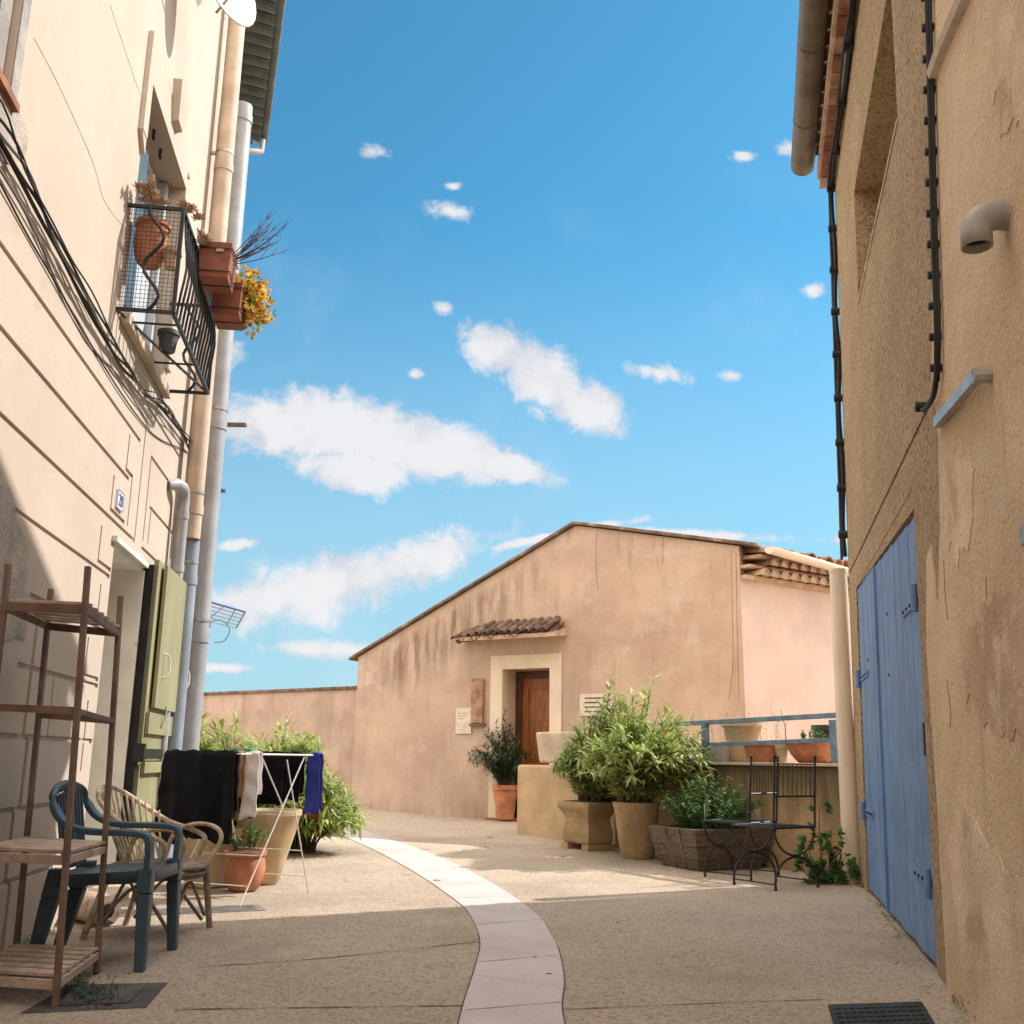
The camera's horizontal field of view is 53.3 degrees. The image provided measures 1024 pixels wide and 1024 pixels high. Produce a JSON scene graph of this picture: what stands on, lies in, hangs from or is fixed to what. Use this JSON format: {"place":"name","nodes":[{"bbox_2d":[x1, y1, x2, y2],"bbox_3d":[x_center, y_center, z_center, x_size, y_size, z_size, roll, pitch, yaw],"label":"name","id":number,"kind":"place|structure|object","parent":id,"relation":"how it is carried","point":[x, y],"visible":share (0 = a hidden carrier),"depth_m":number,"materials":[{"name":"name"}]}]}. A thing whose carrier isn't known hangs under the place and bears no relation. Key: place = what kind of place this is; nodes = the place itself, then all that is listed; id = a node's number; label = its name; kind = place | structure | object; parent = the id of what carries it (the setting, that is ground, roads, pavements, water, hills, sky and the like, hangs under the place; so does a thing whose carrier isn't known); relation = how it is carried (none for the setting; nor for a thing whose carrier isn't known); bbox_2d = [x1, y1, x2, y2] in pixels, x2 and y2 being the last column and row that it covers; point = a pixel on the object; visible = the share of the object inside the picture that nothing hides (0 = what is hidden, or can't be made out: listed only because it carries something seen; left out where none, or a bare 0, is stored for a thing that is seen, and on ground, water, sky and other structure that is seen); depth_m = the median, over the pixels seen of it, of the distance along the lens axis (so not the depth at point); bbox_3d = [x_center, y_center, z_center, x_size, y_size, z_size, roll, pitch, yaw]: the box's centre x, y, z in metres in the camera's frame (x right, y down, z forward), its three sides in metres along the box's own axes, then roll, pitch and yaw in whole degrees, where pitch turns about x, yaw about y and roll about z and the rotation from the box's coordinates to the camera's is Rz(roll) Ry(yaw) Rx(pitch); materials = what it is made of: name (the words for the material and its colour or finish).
{"place":"outdoors","nodes":[
{"label":"outdoors","id":0,"kind":"place"},
{"bbox_2d":[209,605,229,642],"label":"hanging plant","id":1,"kind":"object","parent":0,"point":[216,625],"visible":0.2,"depth_m":10.03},
{"bbox_2d":[0,808,973,1023],"bbox_3d":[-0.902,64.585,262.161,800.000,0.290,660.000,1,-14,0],"label":"ground","id":2,"kind":"structure","parent":0,"point":[764,948],"depth_m":5.40,"materials":[{"name":"beige concrete"}]},
{"bbox_2d":[0,564,123,1006],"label":"shelf unit","id":3,"kind":"object","parent":2,"relation":"on","point":[58,960],"visible":1,"depth_m":4.37,"materials":[{"name":"brown wood"}]},
{"bbox_2d":[39,970,134,1010],"bbox_3d":[-1.748,1.960,4.193,0.359,0.072,0.769,6,-15,-21],"label":"moss clump","id":4,"kind":"object","parent":2,"relation":"on","point":[81,990],"visible":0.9,"depth_m":4.12,"materials":[{"name":"green plant"}]},
{"bbox_2d":[20,983,167,1013],"bbox_3d":[-1.661,1.959,4.101,0.443,0.026,0.517,3,-14,-8],"label":"drain cover","id":5,"kind":"object","parent":2,"relation":"on","point":[145,995],"visible":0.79,"depth_m":4.05,"materials":[{"name":"grey metal"}]},
{"bbox_2d":[76,890,120,926],"bbox_3d":[-2.500,2.310,5.979,0.555,0.168,0.168,-12,-18,41],"label":"log","id":6,"kind":"object","parent":2,"relation":"on","point":[87,905],"visible":0.35,"depth_m":5.82,"materials":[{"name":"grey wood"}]},
{"bbox_2d":[30,780,182,971],"bbox_3d":[-1.952,1.730,4.954,0.571,0.826,0.601,2,-14,-3],"label":"plastic armchair","id":7,"kind":"object","parent":2,"relation":"on","point":[147,874],"visible":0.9,"depth_m":4.79,"materials":[{"name":"blue plastic"}]},
{"bbox_2d":[0,0,285,949],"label":"terraced house","id":8,"kind":"structure","parent":2,"relation":"on","point":[108,102],"depth_m":6.09,"materials":[{"name":"beige paint"}]},
{"bbox_2d":[0,98,192,452],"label":"cable bundle","id":9,"kind":"object","parent":8,"relation":"attached to","point":[86,300],"visible":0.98,"depth_m":5.29,"materials":[{"name":"black rubber"}]},
{"bbox_2d":[115,489,124,512],"bbox_3d":[-2.599,-0.074,6.764,0.015,0.125,0.160,3,-14,-8],"label":"house number","id":10,"kind":"object","parent":8,"relation":"attached to","point":[119,503],"visible":1,"depth_m":6.74,"materials":[{"name":"white ceramic"}]},
{"bbox_2d":[123,129,168,351],"bbox_3d":[-2.768,-1.991,7.480,0.186,1.690,1.340,3,-14,-8],"label":"window","id":11,"kind":"structure","parent":8,"relation":"in","point":[145,169],"depth_m":7.78,"materials":[{"name":"white glass"}]},
{"bbox_2d":[116,203,215,398],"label":"balcony","id":12,"kind":"structure","parent":8,"relation":"attached to","point":[134,331],"depth_m":6.88,"materials":[{"name":"black metal"}]},
{"bbox_2d":[133,215,170,270],"bbox_3d":[-2.400,-1.783,6.787,0.230,0.328,0.230,1,-14,0],"label":"flower pot","id":13,"kind":"object","parent":12,"relation":"on","point":[152,234],"visible":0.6,"depth_m":6.71,"materials":[{"name":"ceramic"}]},
{"bbox_2d":[131,173,171,204],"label":"succulent","id":14,"kind":"object","parent":13,"relation":"in","point":[144,189],"visible":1,"depth_m":6.68,"materials":[{"name":"brown plant"}]},
{"bbox_2d":[157,328,179,354],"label":"flower pot","id":15,"kind":"object","parent":12,"relation":"on","point":[168,338],"visible":0.97,"depth_m":7.16,"materials":[{"name":"grey ceramic"}]},
{"bbox_2d":[162,246,182,270],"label":"flower pot","id":16,"kind":"object","parent":12,"relation":"on","point":[167,255],"visible":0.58,"depth_m":6.69,"materials":[{"name":"ceramic"}]},
{"bbox_2d":[176,198,212,244],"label":"succulent","id":17,"kind":"object","parent":12,"relation":"on","point":[202,237],"visible":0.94,"depth_m":6.99,"materials":[{"name":"brown plant"}]},
{"bbox_2d":[197,241,237,293],"bbox_3d":[-2.104,-1.736,7.286,0.248,0.280,0.313,3,-14,-8],"label":"planter box","id":18,"kind":"object","parent":12,"relation":"hanging from","point":[218,267],"visible":0.99,"depth_m":7.16,"materials":[{"name":"ceramic"}]},
{"bbox_2d":[235,209,290,263],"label":"bare shrub","id":19,"kind":"object","parent":18,"relation":"in","point":[247,255],"visible":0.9,"depth_m":7.47,"materials":[{"name":"brown plant"}]},
{"bbox_2d":[209,282,245,330],"bbox_3d":[-2.122,-1.534,7.650,0.249,0.260,0.371,3,-14,-8],"label":"planter box","id":20,"kind":"object","parent":12,"relation":"on","point":[227,312],"visible":0.72,"depth_m":7.50,"materials":[{"name":"ceramic"}]},
{"bbox_2d":[234,264,276,339],"bbox_3d":[-2.012,-1.627,7.809,0.400,0.560,0.596,1,-14,0],"label":"flowering plant","id":21,"kind":"object","parent":20,"relation":"in","point":[256,309],"visible":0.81,"depth_m":7.73,"materials":[{"name":"yellow plant"}]},
{"bbox_2d":[154,478,189,857],"bbox_3d":[-2.784,1.281,8.107,0.129,3.167,0.356,-1,-14,8],"label":"drainpipe","id":22,"kind":"object","parent":8,"relation":"attached to","point":[180,486],"visible":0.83,"depth_m":8.43,"materials":[{"name":"grey plastic"}]},
{"bbox_2d":[157,539,199,857],"bbox_3d":[-2.802,1.583,8.445,0.211,2.740,0.162,1,-14,0],"label":"drainpipe","id":23,"kind":"object","parent":8,"relation":"attached to","point":[190,579],"visible":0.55,"depth_m":8.51,"materials":[{"name":"metal"}]},
{"bbox_2d":[172,100,252,857],"bbox_3d":[-2.762,-0.529,9.303,0.278,7.250,0.212,11,-17,-36],"label":"drainpipe","id":24,"kind":"object","parent":8,"relation":"attached to","point":[201,617],"visible":0.59,"depth_m":9.20,"materials":[{"name":"grey plastic"}]},
{"bbox_2d":[186,17,244,540],"bbox_3d":[-2.727,-3.000,9.508,0.218,6.650,0.176,1,-14,0],"label":"drainpipe","id":25,"kind":"object","parent":8,"relation":"attached to","point":[202,404],"visible":0.77,"depth_m":9.39,"materials":[{"name":"metal"}]},
{"bbox_2d":[210,601,245,627],"bbox_3d":[-3.064,0.993,10.257,0.111,0.188,1.381,-3,-14,14],"label":"wall drying rack","id":26,"kind":"object","parent":8,"relation":"attached to","point":[234,609],"depth_m":10.65,"materials":[{"name":"white metal"}]},
{"bbox_2d":[215,0,255,26],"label":"satellite dish","id":27,"kind":"object","parent":8,"relation":"attached to","point":[242,13],"visible":1,"depth_m":8.00,"materials":[{"name":"metal"}]},
{"bbox_2d":[227,422,246,426],"bbox_3d":[-3.101,-0.903,10.533,0.767,0.085,0.050,-2,-14,11],"label":"wooden pole","id":28,"kind":"object","parent":8,"relation":"attached to","point":[233,424],"visible":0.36,"depth_m":10.46,"materials":[{"name":"brown wood"}]},
{"bbox_2d":[80,784,223,939],"bbox_3d":[-2.011,1.930,5.684,0.640,0.790,0.581,-1,-14,6],"label":"rattan armchair","id":29,"kind":"object","parent":2,"relation":"on","point":[199,867],"visible":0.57,"depth_m":5.78,"materials":[{"name":"wicker"}]},
{"bbox_2d":[119,904,265,916],"bbox_3d":[-2.016,2.517,6.421,0.873,0.030,0.260,7,-15,-22],"label":"channel drain","id":30,"kind":"object","parent":2,"relation":"on","point":[224,909],"visible":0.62,"depth_m":6.43,"materials":[{"name":"metal"}]},
{"bbox_2d":[183,826,243,888],"bbox_3d":[-2.287,2.602,7.696,0.490,0.420,0.490,1,-14,0],"label":"flower pot","id":31,"kind":"object","parent":2,"relation":"on","point":[216,863],"visible":0.22,"depth_m":7.53,"materials":[{"name":"ceramic"}]},
{"bbox_2d":[223,848,266,891],"bbox_3d":[-1.951,2.607,7.442,0.304,0.298,0.304,1,-14,0],"label":"flower pot","id":32,"kind":"object","parent":2,"relation":"on","point":[238,869],"visible":0.94,"depth_m":7.33,"materials":[{"name":"ceramic"}]},
{"bbox_2d":[230,818,268,850],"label":"potted plant","id":33,"kind":"object","parent":32,"relation":"in","point":[250,838],"visible":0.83,"depth_m":7.48,"materials":[{"name":"green plant"}]},
{"bbox_2d":[181,753,313,905],"bbox_3d":[-1.881,2.194,7.159,0.573,0.974,0.969,-5,-15,21],"label":"clothes airer","id":34,"kind":"object","parent":2,"relation":"on","point":[280,812],"visible":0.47,"depth_m":7.15,"materials":[{"name":"white metal"}]},
{"bbox_2d":[155,749,239,843],"bbox_3d":[-2.105,1.895,6.782,0.661,0.618,0.126,-5,-15,21],"label":"towel","id":35,"kind":"object","parent":34,"relation":"hanging from","point":[195,785],"visible":0.93,"depth_m":6.77,"materials":[{"name":"black fabric"}]},
{"bbox_2d":[234,750,245,813],"bbox_3d":[-1.837,1.792,6.776,0.108,0.414,0.062,-4,-14,17],"label":"cloth","id":36,"kind":"object","parent":34,"relation":"hanging from","point":[241,775],"visible":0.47,"depth_m":6.78,"materials":[{"name":"beige fabric"}]},
{"bbox_2d":[217,750,262,818],"bbox_3d":[-1.896,1.858,6.960,0.419,0.449,0.111,-4,-15,20],"label":"shirt","id":37,"kind":"object","parent":34,"relation":"hanging from","point":[239,802],"visible":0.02,"depth_m":6.88,"materials":[{"name":"black fabric"}]},
{"bbox_2d":[229,748,257,751],"bbox_3d":[-1.934,1.718,7.343,0.180,0.030,0.100,-5,-15,21],"label":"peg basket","id":38,"kind":"object","parent":34,"relation":"on","point":[236,749],"visible":0.48,"depth_m":7.30,"materials":[{"name":"green plastic"}]},
{"bbox_2d":[238,750,262,819],"bbox_3d":[-1.740,1.823,6.816,0.127,0.454,0.064,-4,-14,18],"label":"towel","id":39,"kind":"object","parent":34,"relation":"hanging from","point":[253,778],"visible":1,"depth_m":6.80,"materials":[{"name":"white fabric"}]},
{"bbox_2d":[259,751,288,805],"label":"trousers","id":40,"kind":"object","parent":34,"relation":"hanging from","point":[277,767],"visible":0.33,"depth_m":7.24,"materials":[{"name":"black fabric"}]},
{"bbox_2d":[263,751,305,801],"bbox_3d":[-1.702,1.939,7.456,0.406,0.373,0.101,-5,-15,21],"label":"shirt","id":41,"kind":"object","parent":34,"relation":"hanging from","point":[294,765],"visible":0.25,"depth_m":7.40,"materials":[{"name":"black fabric"}]},
{"bbox_2d":[303,752,322,814],"bbox_3d":[-1.456,1.994,7.501,0.121,0.450,0.067,-3,-14,14],"label":"towel","id":42,"kind":"object","parent":34,"relation":"hanging from","point":[314,786],"visible":0.99,"depth_m":7.48,"materials":[{"name":"blue fabric"}]},
{"bbox_2d":[309,752,323,820],"bbox_3d":[-1.444,2.037,7.568,0.092,0.498,0.087,-4,-15,19],"label":"cloth","id":43,"kind":"object","parent":34,"relation":"hanging from","point":[313,815],"visible":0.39,"depth_m":7.51,"materials":[{"name":"blue fabric"}]},
{"bbox_2d":[236,808,301,884],"bbox_3d":[-1.900,2.589,7.896,0.510,0.550,0.510,1,-14,0],"label":"flower pot","id":44,"kind":"object","parent":2,"relation":"on","point":[283,833],"visible":0.63,"depth_m":7.76,"materials":[{"name":"ceramic"}]},
{"bbox_2d":[202,686,356,801],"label":"garden wall","id":45,"kind":"structure","parent":2,"relation":"on","point":[328,714],"depth_m":19.26,"materials":[{"name":"paint"}]},
{"bbox_2d":[199,710,375,853],"bbox_3d":[-2.775,2.732,10.509,2.540,1.468,2.576,9,-16,-30],"label":"shrub","id":46,"kind":"object","parent":2,"relation":"on","point":[337,812],"visible":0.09,"depth_m":10.16,"materials":[{"name":"green plant"}]},
{"bbox_2d":[341,827,563,1023],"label":"path strip","id":47,"kind":"object","parent":2,"relation":"on","point":[501,906],"visible":0.82,"depth_m":5.27,"materials":[{"name":"concrete"}]},
{"bbox_2d":[346,837,565,1023],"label":"path joint","id":48,"kind":"object","parent":47,"relation":"on","point":[476,962],"visible":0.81,"depth_m":4.61,"materials":[{"name":"grey concrete"}]},
{"bbox_2d":[426,870,561,1009],"bbox_3d":[-0.172,2.542,6.471,0.695,0.004,5.114,3,-14,-7],"label":"path joint","id":49,"kind":"object","parent":47,"relation":"on","point":[502,959],"visible":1,"depth_m":4.94,"materials":[{"name":"grey concrete"}]},
{"bbox_2d":[21,845,965,1013],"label":"wall foot weeds","id":50,"kind":"object","parent":2,"relation":"on","point":[25,942],"depth_m":5.73,"materials":[{"name":"green plant"}]},
{"bbox_2d":[491,785,517,819],"bbox_3d":[-0.102,4.331,15.220,0.416,0.500,0.416,1,-14,0],"label":"flower pot","id":51,"kind":"object","parent":2,"relation":"on","point":[505,797],"visible":0.92,"depth_m":15.09,"materials":[{"name":"ceramic"}]},
{"bbox_2d":[467,708,532,784],"bbox_3d":[-0.190,3.532,15.344,1.038,1.172,1.047,1,-14,0],"label":"potted shrub","id":52,"kind":"object","parent":51,"relation":"in","point":[504,771],"visible":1,"depth_m":15.24,"materials":[{"name":"green plant"}]},
{"bbox_2d":[195,941,821,1008],"bbox_3d":[-0.064,2.115,4.694,2.718,0.001,1.605,1,-14,0],"label":"ground joint","id":53,"kind":"object","parent":2,"relation":"on","point":[442,1005],"visible":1,"depth_m":4.06,"materials":[{"name":"concrete"}]},
{"bbox_2d":[349,521,760,821],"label":"gabled house","id":54,"kind":"structure","parent":2,"relation":"on","point":[542,635],"depth_m":15.72,"materials":[{"name":"beige paint"}]},
{"bbox_2d":[455,708,471,733],"bbox_3d":[-0.760,3.291,16.072,0.290,0.400,0.020,-7,-16,29],"label":"wall notice","id":55,"kind":"object","parent":54,"relation":"attached to","point":[463,717],"depth_m":16.06,"materials":[{"name":"white paper"}]},
{"bbox_2d":[469,678,485,725],"bbox_3d":[-0.536,2.982,15.994,0.280,0.730,0.060,-7,-16,29],"label":"wooden plank sign","id":56,"kind":"object","parent":54,"relation":"attached to","point":[477,700],"visible":1,"depth_m":15.98,"materials":[{"name":"brown wood"}]},
{"bbox_2d":[522,678,549,764],"bbox_3d":[0.458,3.637,15.774,0.700,2.100,0.116,-7,-16,29],"label":"door","id":57,"kind":"structure","parent":54,"relation":"in","point":[535,714],"depth_m":15.96,"materials":[{"name":"brown wood"}]},
{"bbox_2d":[580,693,613,715],"bbox_3d":[1.242,2.833,15.004,0.540,0.320,0.020,-7,-16,29],"label":"air vent","id":58,"kind":"object","parent":54,"relation":"attached to","point":[588,702],"depth_m":15.04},
{"bbox_2d":[517,765,617,846],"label":"concrete block wall","id":59,"kind":"structure","parent":2,"relation":"on","point":[542,790],"depth_m":12.49,"materials":[{"name":"beige concrete"}]},
{"bbox_2d":[536,731,588,764],"bbox_3d":[0.938,2.897,12.482,0.594,0.403,1.434,10,-16,-33],"label":"stone trough","id":60,"kind":"object","parent":59,"relation":"on","point":[549,744],"visible":0.25,"depth_m":12.64,"materials":[{"name":"beige stone"}]},
{"bbox_2d":[203,846,964,1021],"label":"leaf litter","id":61,"kind":"object","parent":2,"relation":"on","point":[739,899],"visible":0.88,"depth_m":5.83,"materials":[{"name":"brown plant"}]},
{"bbox_2d":[557,800,614,850],"bbox_3d":[0.824,3.409,11.118,0.428,0.500,0.570,10,-16,-33],"label":"stone planter","id":62,"kind":"object","parent":2,"relation":"on","point":[587,826],"visible":0.91,"depth_m":10.96,"materials":[{"name":"stone"}]},
{"bbox_2d":[550,676,666,801],"bbox_3d":[1.154,2.512,11.320,1.519,1.373,1.387,8,-15,-26],"label":"oleander","id":63,"kind":"object","parent":62,"relation":"in","point":[586,789],"visible":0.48,"depth_m":11.11,"materials":[{"name":"green plant"}]},
{"bbox_2d":[612,801,660,859],"bbox_3d":[1.256,3.191,10.240,0.490,0.540,0.490,1,-14,0],"label":"flower pot","id":64,"kind":"object","parent":2,"relation":"on","point":[634,821],"visible":0.93,"depth_m":10.07,"materials":[{"name":"ceramic"}]},
{"bbox_2d":[573,672,721,802],"bbox_3d":[1.382,2.281,10.344,1.553,1.348,1.525,1,-14,0],"label":"oleander","id":65,"kind":"object","parent":64,"relation":"in","point":[635,768],"visible":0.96,"depth_m":10.15,"materials":[{"name":"green plant"}]},
{"bbox_2d":[648,824,770,870],"bbox_3d":[1.852,3.123,9.525,0.932,0.357,0.724,8,-15,-27],"label":"wooden planter","id":66,"kind":"object","parent":2,"relation":"on","point":[675,846],"visible":0.8,"depth_m":9.27,"materials":[{"name":"brown wood"}]},
{"bbox_2d":[658,773,764,829],"bbox_3d":[1.856,2.746,9.638,0.993,0.573,1.053,1,-14,0],"label":"herb plant","id":67,"kind":"object","parent":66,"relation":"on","point":[707,809],"visible":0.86,"depth_m":9.50,"materials":[{"name":"green plant"}]},
{"bbox_2d":[617,762,842,872],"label":"yard wall","id":68,"kind":"structure","parent":2,"relation":"on","point":[792,810],"depth_m":9.41,"materials":[{"name":"ochre plaster"}]},
{"bbox_2d":[699,746,730,761],"bbox_3d":[2.147,2.513,10.626,0.258,0.175,0.398,10,-16,-33],"label":"planter box","id":69,"kind":"object","parent":68,"relation":"on","point":[722,752],"visible":0.25,"depth_m":10.46,"materials":[{"name":"concrete"}]},
{"bbox_2d":[702,705,780,741],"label":"dry grass","id":70,"kind":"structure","parent":68,"relation":"on","point":[748,728],"depth_m":10.55,"materials":[{"name":"plant"}]},
{"bbox_2d":[720,722,763,761],"bbox_3d":[2.381,2.362,10.529,0.450,0.430,0.450,1,-14,0],"label":"flower pot","id":71,"kind":"object","parent":68,"relation":"on","point":[734,732],"visible":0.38,"depth_m":10.39,"materials":[{"name":"ceramic"}]},
{"bbox_2d":[658,712,837,762],"bbox_3d":[2.289,2.230,10.026,0.131,0.446,2.488,10,-17,-34],"label":"railing","id":72,"kind":"object","parent":68,"relation":"on","point":[831,740],"visible":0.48,"depth_m":9.77,"materials":[{"name":"blue paint"}]},
{"bbox_2d":[743,744,784,762],"bbox_3d":[2.515,2.378,10.098,0.330,0.199,0.350,10,-16,-33],"label":"planter box","id":73,"kind":"object","parent":68,"relation":"on","point":[762,753],"visible":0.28,"depth_m":9.97,"materials":[{"name":"ceramic"}]},
{"bbox_2d":[774,745,787,762],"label":"flower pot","id":74,"kind":"object","parent":68,"relation":"on","point":[781,751],"visible":0.88,"depth_m":9.88,"materials":[{"name":"ceramic"}]},
{"bbox_2d":[785,743,830,762],"bbox_3d":[2.841,2.263,9.632,0.504,0.210,0.504,1,-14,0],"label":"flower pot","id":75,"kind":"object","parent":68,"relation":"on","point":[803,752],"visible":0.57,"depth_m":9.46,"materials":[{"name":"ceramic"}]},
{"bbox_2d":[800,727,828,738],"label":"trailing plant","id":76,"kind":"object","parent":75,"relation":"in","point":[816,734],"visible":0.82,"depth_m":9.62,"materials":[{"name":"green plant"}]},
{"bbox_2d":[811,725,830,762],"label":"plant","id":77,"kind":"object","parent":68,"relation":"on","point":[824,729],"visible":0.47,"depth_m":9.81,"materials":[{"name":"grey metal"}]},
{"bbox_2d":[702,755,779,880],"bbox_3d":[1.999,2.638,8.870,0.519,1.021,0.505,-11,-18,41],"label":"iron chair","id":78,"kind":"object","parent":2,"relation":"on","point":[734,821],"visible":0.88,"depth_m":8.79,"materials":[{"name":"black metal"}]},
{"bbox_2d":[731,755,819,890],"bbox_3d":[2.127,2.490,8.255,0.505,1.021,0.520,10,-16,-32],"label":"iron chair","id":79,"kind":"object","parent":2,"relation":"on","point":[773,826],"visible":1,"depth_m":8.15,"materials":[{"name":"black metal"}]},
{"bbox_2d":[740,546,851,762],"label":"house wing","id":80,"kind":"structure","parent":2,"relation":"on","point":[787,634],"depth_m":14.56,"materials":[{"name":"beige paint"}]},
{"bbox_2d":[791,801,859,884],"bbox_3d":[2.603,2.773,8.438,0.618,0.746,0.284,1,-14,0],"label":"wild plant","id":81,"kind":"object","parent":2,"relation":"on","point":[832,871],"visible":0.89,"depth_m":8.38,"materials":[{"name":"green plant"}]},
{"bbox_2d":[830,849,841,867],"bbox_3d":[2.919,2.997,8.721,0.441,0.326,0.090,3,-14,-7],"label":"cable coil","id":82,"kind":"object","parent":2,"relation":"on","point":[840,850],"visible":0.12,"depth_m":8.72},
{"bbox_2d":[828,1001,934,1023],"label":"drain cover","id":83,"kind":"object","parent":2,"relation":"on","point":[889,1013],"visible":1,"depth_m":3.98,"materials":[{"name":"metal"}]},
{"bbox_2d":[791,0,1023,1023],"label":"rendered house","id":84,"kind":"structure","parent":2,"relation":"on","point":[935,519],"depth_m":4.67,"materials":[{"name":"plaster render"},{"name":"painted wood"}]},
{"bbox_2d":[827,0,856,559],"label":"cable run","id":85,"kind":"object","parent":84,"relation":"attached to","point":[848,50],"visible":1,"depth_m":9.29,"materials":[{"name":"black rubber"}]},
{"bbox_2d":[829,568,859,883],"bbox_3d":[2.878,1.799,8.812,0.229,2.651,0.159,12,-18,-38],"label":"drainpipe","id":86,"kind":"object","parent":84,"relation":"attached to","point":[842,662],"visible":0.88,"depth_m":8.77,"materials":[{"name":"beige plastic"}]},
{"bbox_2d":[855,565,885,905],"bbox_3d":[2.656,1.615,7.488,0.127,2.313,1.288,-2,-14,12],"label":"door","id":87,"kind":"structure","parent":84,"relation":"in","point":[873,811],"depth_m":7.54,"materials":[{"name":"blue wood"}]},
{"bbox_2d":[867,518,936,963],"bbox_3d":[2.347,1.346,6.285,0.131,2.268,2.648,-2,-14,13],"label":"door","id":88,"kind":"structure","parent":84,"relation":"in","point":[908,878],"depth_m":5.84,"materials":[{"name":"blue wood"}]},
{"bbox_2d":[915,0,942,411],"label":"cable run","id":89,"kind":"object","parent":84,"relation":"attached to","point":[931,183],"visible":0.95,"depth_m":4.36,"materials":[{"name":"black rubber"}]},
{"bbox_2d":[933,368,992,427],"bbox_3d":[1.705,-0.422,3.910,0.076,0.199,0.995,-2,-14,13],"label":"wall bracket","id":90,"kind":"object","parent":84,"relation":"attached to","point":[975,378],"depth_m":3.68,"materials":[{"name":"metal"}]},
{"bbox_2d":[960,198,1010,253],"bbox_3d":[1.497,-0.907,3.210,0.168,0.152,0.099,-2,-14,13],"label":"vent pipe","id":91,"kind":"object","parent":84,"relation":"attached to","point":[981,222],"visible":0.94,"depth_m":3.18,"materials":[{"name":"grey plastic"}]},
{"bbox_2d":[1019,523,1023,545],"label":"wall plate","id":92,"kind":"object","parent":84,"relation":"attached to","point":[1021,530],"depth_m":3.02,"materials":[{"name":"grey metal"}]},
{"bbox_2d":[204,0,847,691],"label":"sky","id":93,"kind":"structure","parent":0,"point":[549,265],"materials":[{"name":"blue"}]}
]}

